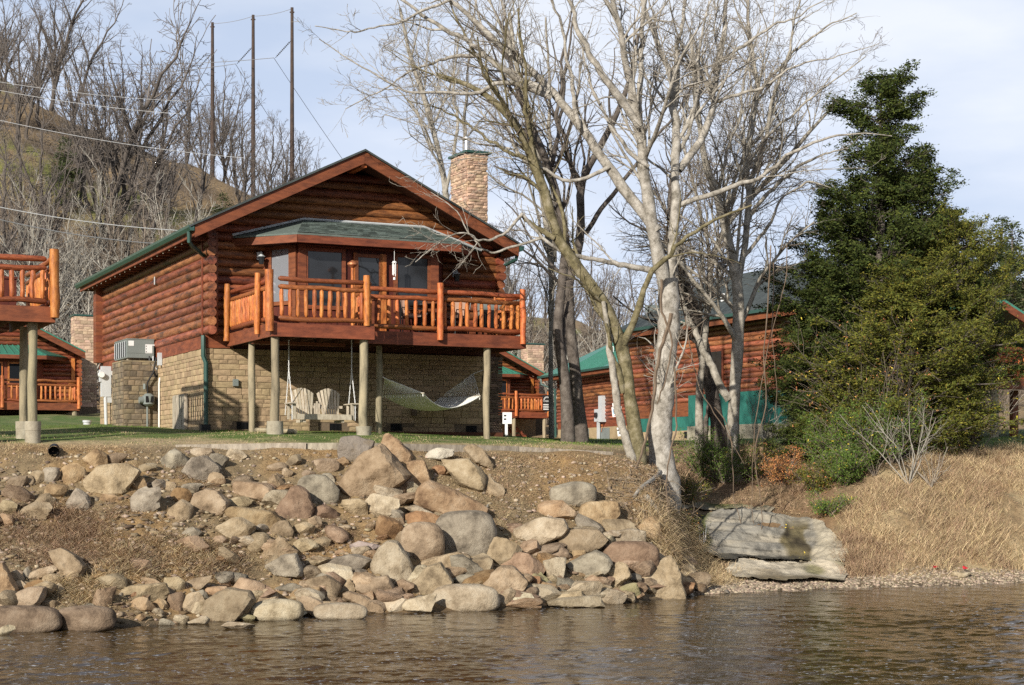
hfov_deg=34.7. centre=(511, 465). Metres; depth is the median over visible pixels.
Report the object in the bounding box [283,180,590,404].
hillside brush
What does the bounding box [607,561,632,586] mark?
boulder
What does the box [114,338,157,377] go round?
air conditioner
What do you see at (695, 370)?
vine
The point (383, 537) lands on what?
stone
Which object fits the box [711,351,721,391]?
window pane
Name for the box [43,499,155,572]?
dry grass
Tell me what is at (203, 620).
stone
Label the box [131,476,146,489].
stone
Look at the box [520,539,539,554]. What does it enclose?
stone
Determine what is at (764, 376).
vine
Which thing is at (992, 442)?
lawn grass
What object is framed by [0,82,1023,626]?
ground
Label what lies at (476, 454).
boulder
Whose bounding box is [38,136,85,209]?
bare tree
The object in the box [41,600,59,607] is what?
stone
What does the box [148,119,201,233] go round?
bare tree
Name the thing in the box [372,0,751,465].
bare tree
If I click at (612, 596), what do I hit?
boulder
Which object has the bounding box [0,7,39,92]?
bare tree
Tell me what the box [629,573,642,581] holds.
stone
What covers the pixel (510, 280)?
bare tree
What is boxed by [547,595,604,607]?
boulder
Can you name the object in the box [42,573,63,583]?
stone
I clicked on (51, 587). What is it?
stone
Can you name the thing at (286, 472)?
stone
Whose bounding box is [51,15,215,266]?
bare tree
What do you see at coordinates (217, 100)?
bare tree
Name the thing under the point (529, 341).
bare tree
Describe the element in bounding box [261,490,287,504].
stone
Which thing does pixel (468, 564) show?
stone
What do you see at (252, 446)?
landscape timber
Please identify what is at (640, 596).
stone
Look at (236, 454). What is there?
boulder
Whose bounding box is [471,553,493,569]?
boulder
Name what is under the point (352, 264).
torch lamp
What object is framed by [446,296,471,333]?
patio chair
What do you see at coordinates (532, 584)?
stone
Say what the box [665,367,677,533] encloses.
vine
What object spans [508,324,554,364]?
bare tree
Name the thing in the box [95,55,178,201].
bare tree
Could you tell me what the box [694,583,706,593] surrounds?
stone
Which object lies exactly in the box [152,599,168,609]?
stone
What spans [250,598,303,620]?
boulder
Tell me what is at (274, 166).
bare tree
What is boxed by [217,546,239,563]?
stone
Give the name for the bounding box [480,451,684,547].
fallen leaves
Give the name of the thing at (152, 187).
bare tree
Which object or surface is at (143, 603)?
boulder
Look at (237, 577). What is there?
stone
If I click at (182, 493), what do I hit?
stone
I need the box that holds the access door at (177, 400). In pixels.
[172,394,183,429]
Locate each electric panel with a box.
[98,366,111,423]
[594,396,605,438]
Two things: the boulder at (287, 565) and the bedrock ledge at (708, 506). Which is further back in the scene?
the bedrock ledge at (708, 506)
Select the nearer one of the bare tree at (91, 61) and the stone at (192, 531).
the stone at (192, 531)
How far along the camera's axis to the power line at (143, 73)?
155.13 m
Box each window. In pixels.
[0,362,2,386]
[8,362,18,386]
[269,244,292,305]
[307,247,345,309]
[393,253,430,313]
[498,379,506,398]
[711,349,723,383]
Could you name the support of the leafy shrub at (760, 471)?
on the ground at (156, 436)
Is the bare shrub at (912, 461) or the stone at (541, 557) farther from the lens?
the bare shrub at (912, 461)
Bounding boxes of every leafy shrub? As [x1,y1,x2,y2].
[673,427,738,481]
[673,427,757,485]
[676,469,714,505]
[677,508,708,539]
[721,435,788,479]
[758,444,808,487]
[773,306,967,462]
[784,454,839,495]
[788,409,877,470]
[797,393,902,475]
[804,435,884,488]
[805,483,859,517]
[849,383,951,462]
[888,344,1023,449]
[913,423,965,459]
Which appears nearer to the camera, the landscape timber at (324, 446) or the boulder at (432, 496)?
the boulder at (432, 496)
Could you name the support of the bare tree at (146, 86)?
on the ground at (156, 436)
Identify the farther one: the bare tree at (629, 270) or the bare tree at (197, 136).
the bare tree at (197, 136)
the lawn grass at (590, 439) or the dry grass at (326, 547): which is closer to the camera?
the dry grass at (326, 547)
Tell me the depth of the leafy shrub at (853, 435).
40.31 m
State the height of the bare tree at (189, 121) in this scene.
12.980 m
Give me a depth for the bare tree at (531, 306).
157.04 m
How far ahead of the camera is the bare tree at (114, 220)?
99.58 m
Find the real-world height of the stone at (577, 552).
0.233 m
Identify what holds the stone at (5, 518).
on the ground at (156, 436)
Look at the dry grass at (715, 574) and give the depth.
34.81 m
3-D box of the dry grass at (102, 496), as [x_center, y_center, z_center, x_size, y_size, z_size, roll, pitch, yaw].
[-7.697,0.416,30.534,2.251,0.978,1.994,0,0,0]
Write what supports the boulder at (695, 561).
on the ground at (156, 436)
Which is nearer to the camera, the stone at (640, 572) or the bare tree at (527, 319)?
the stone at (640, 572)
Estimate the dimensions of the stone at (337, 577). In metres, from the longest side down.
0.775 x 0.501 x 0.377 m
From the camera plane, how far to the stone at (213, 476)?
31.42 m
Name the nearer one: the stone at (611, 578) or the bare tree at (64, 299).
the stone at (611, 578)
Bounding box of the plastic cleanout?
[83,420,91,424]
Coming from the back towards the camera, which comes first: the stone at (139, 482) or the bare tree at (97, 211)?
the bare tree at (97, 211)
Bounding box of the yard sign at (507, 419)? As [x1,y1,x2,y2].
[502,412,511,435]
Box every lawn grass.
[0,424,647,450]
[0,429,647,451]
[521,436,648,451]
[921,436,1023,452]
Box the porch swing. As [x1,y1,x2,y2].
[284,340,358,422]
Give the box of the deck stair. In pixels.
[498,418,526,436]
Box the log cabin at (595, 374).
[537,342,627,438]
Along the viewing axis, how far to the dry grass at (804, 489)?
41.25 m
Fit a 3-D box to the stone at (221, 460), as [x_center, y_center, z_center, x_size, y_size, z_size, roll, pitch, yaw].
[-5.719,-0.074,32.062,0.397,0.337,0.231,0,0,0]
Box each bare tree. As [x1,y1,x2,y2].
[0,0,26,100]
[0,0,27,66]
[0,0,55,152]
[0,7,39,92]
[0,36,26,136]
[0,73,91,255]
[0,88,64,291]
[0,118,59,289]
[0,150,44,292]
[0,175,92,340]
[2,169,106,329]
[4,6,64,139]
[7,194,138,324]
[9,0,70,127]
[10,148,156,314]
[14,192,115,341]
[18,0,102,110]
[28,0,88,111]
[28,0,212,298]
[29,49,114,208]
[42,0,129,146]
[47,263,100,391]
[50,79,117,207]
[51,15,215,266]
[56,90,108,207]
[63,47,128,136]
[69,49,216,259]
[80,189,171,268]
[82,31,146,147]
[82,173,210,279]
[85,163,161,264]
[85,250,123,314]
[88,87,125,199]
[91,211,125,270]
[92,58,192,246]
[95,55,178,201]
[95,222,170,259]
[117,170,184,256]
[119,31,163,147]
[131,114,199,240]
[134,128,177,242]
[141,192,202,242]
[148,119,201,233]
[153,57,209,162]
[162,196,224,237]
[167,79,209,169]
[168,104,223,221]
[195,80,237,177]
[197,91,249,184]
[201,57,265,182]
[218,108,267,202]
[226,88,270,200]
[235,152,272,198]
[247,109,296,192]
[251,136,288,195]
[262,121,317,184]
[273,132,310,184]
[281,128,325,176]
[283,157,312,181]
[295,0,891,509]
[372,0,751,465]
[378,0,513,198]
[420,0,590,438]
[436,0,632,442]
[469,0,707,441]
[498,226,556,340]
[500,224,539,312]
[503,221,523,293]
[505,273,548,352]
[506,258,543,337]
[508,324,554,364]
[509,287,576,357]
[516,298,605,397]
[516,300,555,388]
[526,307,545,389]
[526,307,591,424]
[533,256,556,335]
[544,312,588,410]
[546,246,588,319]
[553,268,633,357]
[554,319,605,355]
[575,228,618,349]
[576,265,644,347]
[577,278,604,351]
[579,267,619,342]
[579,316,605,354]
[583,320,605,352]
[595,264,631,332]
[601,299,635,459]
[605,127,728,450]
[608,0,892,482]
[612,268,628,325]
[614,253,656,322]
[621,19,875,451]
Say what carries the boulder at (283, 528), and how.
on the ground at (156, 436)
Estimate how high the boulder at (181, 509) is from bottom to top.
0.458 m
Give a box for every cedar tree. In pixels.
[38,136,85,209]
[209,192,232,214]
[748,59,1014,451]
[752,276,881,466]
[780,359,902,465]
[781,268,1023,458]
[837,240,998,456]
[854,147,1023,438]
[902,194,1023,444]
[981,215,1023,309]
[993,221,1023,310]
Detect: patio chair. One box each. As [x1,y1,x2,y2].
[396,293,421,331]
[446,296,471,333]
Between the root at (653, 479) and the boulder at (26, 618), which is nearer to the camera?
the boulder at (26, 618)
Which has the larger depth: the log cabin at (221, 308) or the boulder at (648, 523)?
the log cabin at (221, 308)
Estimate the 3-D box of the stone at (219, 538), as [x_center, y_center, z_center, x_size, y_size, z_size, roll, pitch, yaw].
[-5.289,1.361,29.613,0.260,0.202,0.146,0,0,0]
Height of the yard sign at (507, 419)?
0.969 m
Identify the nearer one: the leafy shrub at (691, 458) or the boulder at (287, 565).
the boulder at (287, 565)
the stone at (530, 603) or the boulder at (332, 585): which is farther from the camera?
the stone at (530, 603)
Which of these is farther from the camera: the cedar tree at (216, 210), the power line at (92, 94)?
the cedar tree at (216, 210)
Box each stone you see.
[0,500,17,512]
[0,513,13,525]
[0,562,18,592]
[0,590,17,605]
[0,624,15,634]
[7,476,28,485]
[11,570,24,580]
[16,580,25,588]
[23,567,30,578]
[25,475,34,485]
[30,470,43,483]
[33,581,56,595]
[35,493,54,505]
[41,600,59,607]
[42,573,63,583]
[43,467,60,481]
[54,583,64,594]
[65,488,90,510]
[92,586,116,606]
[99,494,119,501]
[129,558,152,571]
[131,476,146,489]
[135,613,145,620]
[138,463,157,471]
[140,576,175,592]
[150,479,165,488]
[151,608,164,614]
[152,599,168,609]
[159,618,174,624]
[163,576,184,590]
[165,481,175,490]
[165,591,184,610]
[170,487,191,501]
[173,615,189,623]
[181,483,201,490]
[182,527,201,535]
[188,616,209,623]
[191,602,203,613]
[196,590,208,599]
[205,586,226,594]
[207,472,224,481]
[209,453,229,467]
[210,478,225,485]
[213,535,226,543]
[215,571,234,582]
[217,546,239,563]
[217,581,230,586]
[229,536,239,544]
[231,475,254,483]
[231,572,248,583]
[238,535,253,545]
[240,614,255,620]
[247,532,270,552]
[252,590,263,601]
[256,524,269,531]
[257,589,278,601]
[259,584,275,597]
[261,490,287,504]
[261,538,297,551]
[264,554,279,565]
[267,462,287,470]
[267,473,284,486]
[276,484,294,489]
[282,468,293,476]
[286,454,301,465]
[294,587,324,600]
[299,580,308,586]
[301,565,321,579]
[302,469,315,475]
[306,555,326,565]
[307,516,321,527]
[309,556,330,562]
[313,571,344,595]
[314,536,330,546]
[323,473,334,482]
[323,595,338,601]
[324,524,349,542]
[335,550,345,554]
[337,456,348,465]
[342,578,354,591]
[351,546,369,554]
[351,571,374,586]
[353,568,365,571]
[360,591,373,599]
[363,549,375,557]
[365,522,375,529]
[368,599,385,609]
[372,485,402,496]
[375,589,403,601]
[376,534,388,539]
[384,586,404,594]
[389,508,403,518]
[393,492,414,505]
[395,531,401,541]
[395,579,414,592]
[398,477,414,492]
[402,593,413,598]
[406,482,418,492]
[408,564,426,581]
[432,465,446,474]
[445,566,467,578]
[450,554,482,573]
[462,569,493,582]
[464,562,477,569]
[498,587,516,605]
[501,589,540,597]
[505,598,543,608]
[506,523,522,532]
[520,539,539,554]
[523,573,533,583]
[525,586,538,594]
[526,583,536,587]
[531,576,542,583]
[532,542,566,556]
[536,552,558,563]
[538,572,548,581]
[541,581,557,588]
[547,574,556,583]
[556,576,573,590]
[557,584,569,589]
[558,590,583,597]
[571,550,585,556]
[575,513,603,531]
[582,526,597,528]
[584,575,606,583]
[585,571,602,578]
[600,588,608,597]
[602,584,612,588]
[603,576,611,585]
[606,530,620,537]
[606,535,615,543]
[606,575,614,583]
[620,560,638,571]
[620,583,640,596]
[623,590,635,602]
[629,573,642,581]
[631,568,644,576]
[635,592,644,599]
[637,581,647,592]
[638,560,655,576]
[642,578,657,586]
[647,587,656,593]
[649,584,665,589]
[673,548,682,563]
[678,563,697,575]
[682,576,695,585]
[683,581,694,595]
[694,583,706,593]
[950,572,972,577]
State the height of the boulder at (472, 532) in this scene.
0.990 m
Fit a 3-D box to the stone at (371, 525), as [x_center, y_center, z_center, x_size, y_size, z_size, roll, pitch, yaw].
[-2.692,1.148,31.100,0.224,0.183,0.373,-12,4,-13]
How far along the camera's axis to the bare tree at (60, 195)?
99.64 m
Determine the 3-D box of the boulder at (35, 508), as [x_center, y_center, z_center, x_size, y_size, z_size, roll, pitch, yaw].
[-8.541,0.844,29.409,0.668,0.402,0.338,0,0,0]
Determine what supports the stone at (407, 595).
on the ground at (156, 436)
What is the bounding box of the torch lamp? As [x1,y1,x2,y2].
[347,260,357,324]
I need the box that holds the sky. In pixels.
[0,0,1023,328]
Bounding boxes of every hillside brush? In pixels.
[0,96,255,394]
[0,209,116,410]
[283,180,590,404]
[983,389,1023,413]
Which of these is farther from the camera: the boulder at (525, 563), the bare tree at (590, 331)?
the bare tree at (590, 331)
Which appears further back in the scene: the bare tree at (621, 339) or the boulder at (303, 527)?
the bare tree at (621, 339)
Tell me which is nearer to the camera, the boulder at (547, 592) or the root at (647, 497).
the boulder at (547, 592)
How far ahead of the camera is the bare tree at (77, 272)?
94.13 m
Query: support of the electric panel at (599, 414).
on the ground at (156, 436)
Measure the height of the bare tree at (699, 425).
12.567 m
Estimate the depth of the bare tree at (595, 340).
98.59 m
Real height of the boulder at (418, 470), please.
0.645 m
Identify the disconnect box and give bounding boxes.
[157,353,161,365]
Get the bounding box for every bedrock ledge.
[682,501,773,511]
[698,508,847,560]
[721,558,847,580]
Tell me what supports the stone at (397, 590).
on the ground at (156, 436)
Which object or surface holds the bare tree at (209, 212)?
on the ground at (156, 436)
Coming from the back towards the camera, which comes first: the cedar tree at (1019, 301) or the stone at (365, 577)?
the cedar tree at (1019, 301)
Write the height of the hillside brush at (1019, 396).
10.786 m
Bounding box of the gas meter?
[138,357,156,425]
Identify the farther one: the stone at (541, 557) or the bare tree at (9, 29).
the bare tree at (9, 29)
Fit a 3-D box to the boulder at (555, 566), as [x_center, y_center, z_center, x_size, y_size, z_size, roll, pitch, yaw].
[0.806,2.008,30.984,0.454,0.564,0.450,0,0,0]
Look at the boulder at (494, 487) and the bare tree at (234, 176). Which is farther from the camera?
the bare tree at (234, 176)
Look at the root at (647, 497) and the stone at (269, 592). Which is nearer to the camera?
the stone at (269, 592)
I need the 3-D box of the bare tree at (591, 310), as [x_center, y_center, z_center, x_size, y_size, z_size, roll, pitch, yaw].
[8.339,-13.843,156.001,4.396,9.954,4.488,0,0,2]
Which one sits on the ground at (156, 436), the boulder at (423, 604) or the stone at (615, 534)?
the stone at (615, 534)
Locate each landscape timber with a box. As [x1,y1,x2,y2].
[175,443,305,449]
[306,443,338,449]
[374,443,518,451]
[519,447,612,454]
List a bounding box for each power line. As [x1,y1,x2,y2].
[0,90,175,113]
[0,120,241,157]
[0,207,176,230]
[0,219,151,243]
[2,82,173,100]
[11,56,269,64]
[16,64,232,75]
[236,65,306,173]
[274,58,341,157]
[506,274,654,284]
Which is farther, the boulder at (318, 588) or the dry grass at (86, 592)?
the boulder at (318, 588)
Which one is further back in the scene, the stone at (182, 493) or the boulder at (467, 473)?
the boulder at (467, 473)
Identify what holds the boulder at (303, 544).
on the ground at (156, 436)
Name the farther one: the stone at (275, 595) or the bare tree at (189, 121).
the bare tree at (189, 121)
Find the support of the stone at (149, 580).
on the ground at (156, 436)
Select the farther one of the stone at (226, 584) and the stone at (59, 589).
the stone at (226, 584)
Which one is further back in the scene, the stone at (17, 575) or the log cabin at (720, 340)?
the log cabin at (720, 340)
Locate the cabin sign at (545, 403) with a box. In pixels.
[543,395,548,410]
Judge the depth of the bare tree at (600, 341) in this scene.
101.57 m
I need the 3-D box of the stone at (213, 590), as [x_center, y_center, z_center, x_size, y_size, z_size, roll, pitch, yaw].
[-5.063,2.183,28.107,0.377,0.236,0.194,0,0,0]
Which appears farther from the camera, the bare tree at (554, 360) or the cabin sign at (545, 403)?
the bare tree at (554, 360)
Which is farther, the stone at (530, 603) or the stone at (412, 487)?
the stone at (412, 487)
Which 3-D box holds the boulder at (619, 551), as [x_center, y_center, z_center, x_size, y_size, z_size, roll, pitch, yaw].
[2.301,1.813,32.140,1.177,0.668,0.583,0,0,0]
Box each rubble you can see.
[0,472,571,614]
[1,475,642,616]
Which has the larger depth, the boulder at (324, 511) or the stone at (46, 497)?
the boulder at (324, 511)
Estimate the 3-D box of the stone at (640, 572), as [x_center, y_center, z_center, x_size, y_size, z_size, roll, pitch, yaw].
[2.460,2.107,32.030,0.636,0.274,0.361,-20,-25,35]
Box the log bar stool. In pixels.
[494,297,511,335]
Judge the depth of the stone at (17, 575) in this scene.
26.91 m
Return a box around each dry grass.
[0,439,650,520]
[0,497,101,567]
[31,566,129,608]
[42,462,149,512]
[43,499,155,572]
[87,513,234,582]
[112,601,176,626]
[163,464,241,512]
[193,504,289,574]
[299,518,376,563]
[446,453,662,520]
[456,484,522,538]
[628,472,720,574]
[672,441,855,519]
[672,546,750,587]
[822,439,1023,580]
[827,518,895,577]
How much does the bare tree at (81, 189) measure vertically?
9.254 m
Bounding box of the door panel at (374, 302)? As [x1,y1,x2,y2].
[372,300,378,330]
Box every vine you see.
[634,313,672,468]
[657,279,672,403]
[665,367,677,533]
[678,283,743,462]
[714,407,740,522]
[751,262,773,523]
[754,245,770,529]
[771,245,786,419]
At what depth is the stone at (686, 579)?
32.88 m
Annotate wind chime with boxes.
[392,249,396,279]
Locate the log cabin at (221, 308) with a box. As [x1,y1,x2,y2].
[74,136,526,438]
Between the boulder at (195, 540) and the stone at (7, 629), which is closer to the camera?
the stone at (7, 629)
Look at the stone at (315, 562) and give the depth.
29.57 m
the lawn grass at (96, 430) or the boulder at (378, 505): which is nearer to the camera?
the boulder at (378, 505)
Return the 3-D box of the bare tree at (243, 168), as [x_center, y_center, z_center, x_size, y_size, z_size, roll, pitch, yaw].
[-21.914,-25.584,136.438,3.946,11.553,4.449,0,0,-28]
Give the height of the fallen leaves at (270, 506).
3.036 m
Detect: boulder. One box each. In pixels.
[0,586,46,605]
[0,605,62,632]
[1,484,34,501]
[19,501,52,520]
[24,580,48,598]
[29,565,57,578]
[43,483,68,496]
[48,547,86,580]
[59,605,116,631]
[60,463,86,484]
[82,449,107,467]
[83,463,140,495]
[96,573,127,588]
[107,452,127,462]
[119,582,169,601]
[130,486,160,511]
[130,597,155,610]
[160,448,187,468]
[167,499,193,520]
[176,535,209,552]
[181,455,221,479]
[182,592,204,611]
[185,575,211,589]
[190,448,214,455]
[190,488,230,515]
[201,587,255,621]
[215,517,255,537]
[221,621,254,628]
[224,506,282,530]
[226,448,246,459]
[229,496,254,506]
[233,481,274,501]
[233,577,264,590]
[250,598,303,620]
[260,536,296,559]
[265,553,302,577]
[269,520,293,537]
[275,485,314,518]
[275,583,301,592]
[290,586,321,596]
[293,522,314,533]
[293,538,318,551]
[296,595,322,616]
[297,474,339,503]
[305,575,341,596]
[313,602,367,619]
[314,458,339,471]
[314,505,338,518]
[318,563,352,579]
[327,554,371,570]
[337,435,374,461]
[337,443,410,496]
[340,498,367,515]
[343,591,383,612]
[349,541,380,549]
[355,575,393,593]
[365,493,399,516]
[370,540,412,585]
[375,515,403,538]
[381,433,412,462]
[383,598,407,611]
[400,522,444,559]
[402,593,436,612]
[404,511,439,523]
[405,505,433,513]
[406,459,430,485]
[411,561,453,595]
[413,480,488,513]
[418,551,469,566]
[425,447,453,460]
[433,583,500,610]
[435,510,496,555]
[441,458,486,491]
[453,574,474,583]
[463,443,493,469]
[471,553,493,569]
[483,565,527,592]
[485,475,504,496]
[487,537,522,564]
[501,552,545,574]
[513,517,568,544]
[513,592,533,599]
[536,584,561,602]
[537,500,576,519]
[543,557,566,577]
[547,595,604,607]
[549,481,596,506]
[552,547,572,558]
[557,528,607,552]
[566,550,612,578]
[567,581,602,595]
[579,500,619,523]
[601,519,636,530]
[601,541,659,572]
[602,589,626,603]
[603,528,645,540]
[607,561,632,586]
[636,516,661,541]
[642,555,686,598]
[682,555,697,565]
[686,572,710,588]
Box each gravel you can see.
[0,450,673,620]
[693,576,858,594]
[848,566,1023,587]
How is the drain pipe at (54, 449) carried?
on the ground at (156, 436)
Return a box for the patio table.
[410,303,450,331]
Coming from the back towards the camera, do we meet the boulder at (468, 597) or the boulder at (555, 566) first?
the boulder at (555, 566)
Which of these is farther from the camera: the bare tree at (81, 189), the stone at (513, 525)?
the bare tree at (81, 189)
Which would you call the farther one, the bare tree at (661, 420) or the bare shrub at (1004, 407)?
the bare shrub at (1004, 407)
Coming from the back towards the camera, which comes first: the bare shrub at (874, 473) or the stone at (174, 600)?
the bare shrub at (874, 473)
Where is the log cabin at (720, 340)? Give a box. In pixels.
[621,246,992,439]
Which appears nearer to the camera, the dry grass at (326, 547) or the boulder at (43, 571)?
the boulder at (43, 571)
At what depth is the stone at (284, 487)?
31.64 m
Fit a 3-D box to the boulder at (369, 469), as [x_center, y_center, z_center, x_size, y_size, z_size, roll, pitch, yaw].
[-2.717,0.133,32.371,1.463,1.135,1.006,0,0,0]
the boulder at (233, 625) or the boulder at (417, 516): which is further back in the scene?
the boulder at (417, 516)
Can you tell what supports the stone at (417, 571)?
on the ground at (156, 436)
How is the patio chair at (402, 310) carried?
on the log cabin at (221, 308)
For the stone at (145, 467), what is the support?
on the ground at (156, 436)
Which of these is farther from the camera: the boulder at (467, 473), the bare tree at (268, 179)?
the bare tree at (268, 179)
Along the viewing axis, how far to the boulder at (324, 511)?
31.10 m
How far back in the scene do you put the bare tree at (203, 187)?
128.92 m
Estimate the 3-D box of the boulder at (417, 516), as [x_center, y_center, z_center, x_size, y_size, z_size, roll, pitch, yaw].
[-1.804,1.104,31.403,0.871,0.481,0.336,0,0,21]
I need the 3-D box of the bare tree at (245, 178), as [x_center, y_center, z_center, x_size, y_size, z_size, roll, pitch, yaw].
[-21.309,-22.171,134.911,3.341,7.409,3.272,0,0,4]
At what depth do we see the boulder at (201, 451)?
32.20 m
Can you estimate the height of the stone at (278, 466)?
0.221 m
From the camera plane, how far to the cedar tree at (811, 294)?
42.81 m
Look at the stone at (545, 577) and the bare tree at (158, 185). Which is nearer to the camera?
the stone at (545, 577)
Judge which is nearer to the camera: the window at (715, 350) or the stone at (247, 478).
the stone at (247, 478)
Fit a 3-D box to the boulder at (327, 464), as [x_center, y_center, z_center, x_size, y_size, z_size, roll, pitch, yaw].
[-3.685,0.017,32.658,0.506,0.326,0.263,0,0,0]
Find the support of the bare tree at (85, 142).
on the ground at (156, 436)
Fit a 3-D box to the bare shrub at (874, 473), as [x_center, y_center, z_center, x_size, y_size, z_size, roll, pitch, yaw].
[8.843,-0.324,40.102,1.835,1.258,1.161,0,0,-16]
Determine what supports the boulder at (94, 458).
on the ground at (156, 436)
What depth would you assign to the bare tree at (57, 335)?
87.30 m
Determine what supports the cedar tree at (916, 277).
on the ground at (156, 436)
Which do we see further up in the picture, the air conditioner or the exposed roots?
the air conditioner
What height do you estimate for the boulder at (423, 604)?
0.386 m
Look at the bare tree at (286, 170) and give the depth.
141.86 m
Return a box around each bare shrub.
[741,378,787,468]
[839,398,947,483]
[842,428,903,475]
[904,439,952,486]
[975,363,1023,450]
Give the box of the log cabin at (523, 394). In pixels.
[496,343,548,437]
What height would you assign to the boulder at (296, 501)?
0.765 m
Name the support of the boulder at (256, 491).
on the ground at (156, 436)
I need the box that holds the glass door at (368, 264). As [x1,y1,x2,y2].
[355,253,382,299]
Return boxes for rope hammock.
[382,370,482,410]
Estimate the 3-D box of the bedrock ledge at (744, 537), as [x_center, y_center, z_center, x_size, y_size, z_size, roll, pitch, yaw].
[5.901,1.586,37.737,3.334,1.151,2.888,0,0,0]
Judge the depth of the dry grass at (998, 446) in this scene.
38.55 m
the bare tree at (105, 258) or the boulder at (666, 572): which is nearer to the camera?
the boulder at (666, 572)
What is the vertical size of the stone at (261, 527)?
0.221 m
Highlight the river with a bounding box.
[0,582,1023,684]
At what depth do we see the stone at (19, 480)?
30.30 m
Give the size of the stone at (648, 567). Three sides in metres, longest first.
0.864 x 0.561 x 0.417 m
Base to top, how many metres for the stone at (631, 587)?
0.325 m
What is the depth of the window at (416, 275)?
39.23 m
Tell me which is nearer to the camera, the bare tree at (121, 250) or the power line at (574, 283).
the power line at (574, 283)
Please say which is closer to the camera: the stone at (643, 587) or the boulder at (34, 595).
the boulder at (34, 595)
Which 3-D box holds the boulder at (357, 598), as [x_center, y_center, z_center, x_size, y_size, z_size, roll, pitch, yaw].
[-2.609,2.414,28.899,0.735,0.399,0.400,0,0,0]
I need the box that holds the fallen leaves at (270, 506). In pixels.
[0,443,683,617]
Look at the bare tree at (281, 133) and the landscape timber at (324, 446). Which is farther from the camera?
the bare tree at (281, 133)
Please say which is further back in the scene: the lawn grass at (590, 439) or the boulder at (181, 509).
the lawn grass at (590, 439)
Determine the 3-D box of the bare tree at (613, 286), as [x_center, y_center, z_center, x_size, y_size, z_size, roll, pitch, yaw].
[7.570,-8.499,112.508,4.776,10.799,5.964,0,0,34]
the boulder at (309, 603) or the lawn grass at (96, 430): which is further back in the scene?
the lawn grass at (96, 430)
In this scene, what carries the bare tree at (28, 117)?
on the ground at (156, 436)
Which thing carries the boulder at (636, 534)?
on the ground at (156, 436)
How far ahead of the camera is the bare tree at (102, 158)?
125.56 m
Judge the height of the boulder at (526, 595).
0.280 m
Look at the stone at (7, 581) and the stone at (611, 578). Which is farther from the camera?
the stone at (611, 578)
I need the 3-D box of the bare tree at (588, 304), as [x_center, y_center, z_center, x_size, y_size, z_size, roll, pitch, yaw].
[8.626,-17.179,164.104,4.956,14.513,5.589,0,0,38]
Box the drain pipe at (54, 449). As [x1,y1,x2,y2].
[48,444,59,456]
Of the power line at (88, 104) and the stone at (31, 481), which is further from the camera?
the power line at (88, 104)
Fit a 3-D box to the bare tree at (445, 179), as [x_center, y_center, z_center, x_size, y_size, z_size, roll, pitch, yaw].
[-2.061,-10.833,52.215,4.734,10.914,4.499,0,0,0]
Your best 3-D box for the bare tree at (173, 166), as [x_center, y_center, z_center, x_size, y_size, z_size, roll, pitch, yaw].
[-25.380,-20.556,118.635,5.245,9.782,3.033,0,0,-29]
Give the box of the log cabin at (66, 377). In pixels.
[0,314,96,415]
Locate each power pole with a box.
[198,22,214,176]
[237,15,254,196]
[275,7,293,180]
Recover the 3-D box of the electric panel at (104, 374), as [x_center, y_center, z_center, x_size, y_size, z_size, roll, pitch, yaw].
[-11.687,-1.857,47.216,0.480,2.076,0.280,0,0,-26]
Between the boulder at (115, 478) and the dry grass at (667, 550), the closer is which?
the boulder at (115, 478)
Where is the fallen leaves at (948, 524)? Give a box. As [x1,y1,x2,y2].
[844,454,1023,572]
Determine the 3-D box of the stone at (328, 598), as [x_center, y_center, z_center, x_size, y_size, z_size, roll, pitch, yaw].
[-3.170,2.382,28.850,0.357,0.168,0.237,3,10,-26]
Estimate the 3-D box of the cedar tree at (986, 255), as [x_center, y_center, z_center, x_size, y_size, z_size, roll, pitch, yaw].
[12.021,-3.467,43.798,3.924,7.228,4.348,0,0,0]
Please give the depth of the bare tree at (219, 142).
152.32 m
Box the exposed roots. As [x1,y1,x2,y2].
[596,452,701,561]
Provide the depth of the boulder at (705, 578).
33.30 m
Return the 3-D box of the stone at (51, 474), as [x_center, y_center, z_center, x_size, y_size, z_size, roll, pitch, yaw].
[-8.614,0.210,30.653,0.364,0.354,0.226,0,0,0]
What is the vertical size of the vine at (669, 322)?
3.244 m
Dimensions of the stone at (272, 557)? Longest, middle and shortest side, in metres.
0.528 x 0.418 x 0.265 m
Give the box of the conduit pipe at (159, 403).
[158,378,159,426]
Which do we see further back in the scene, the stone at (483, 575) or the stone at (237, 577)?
the stone at (483, 575)
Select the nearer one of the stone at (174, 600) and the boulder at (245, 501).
the stone at (174, 600)
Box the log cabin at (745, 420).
[687,300,1023,439]
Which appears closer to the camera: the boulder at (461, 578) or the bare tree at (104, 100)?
the boulder at (461, 578)
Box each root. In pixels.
[633,469,662,496]
[644,494,665,522]
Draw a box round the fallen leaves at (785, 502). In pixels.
[672,442,903,522]

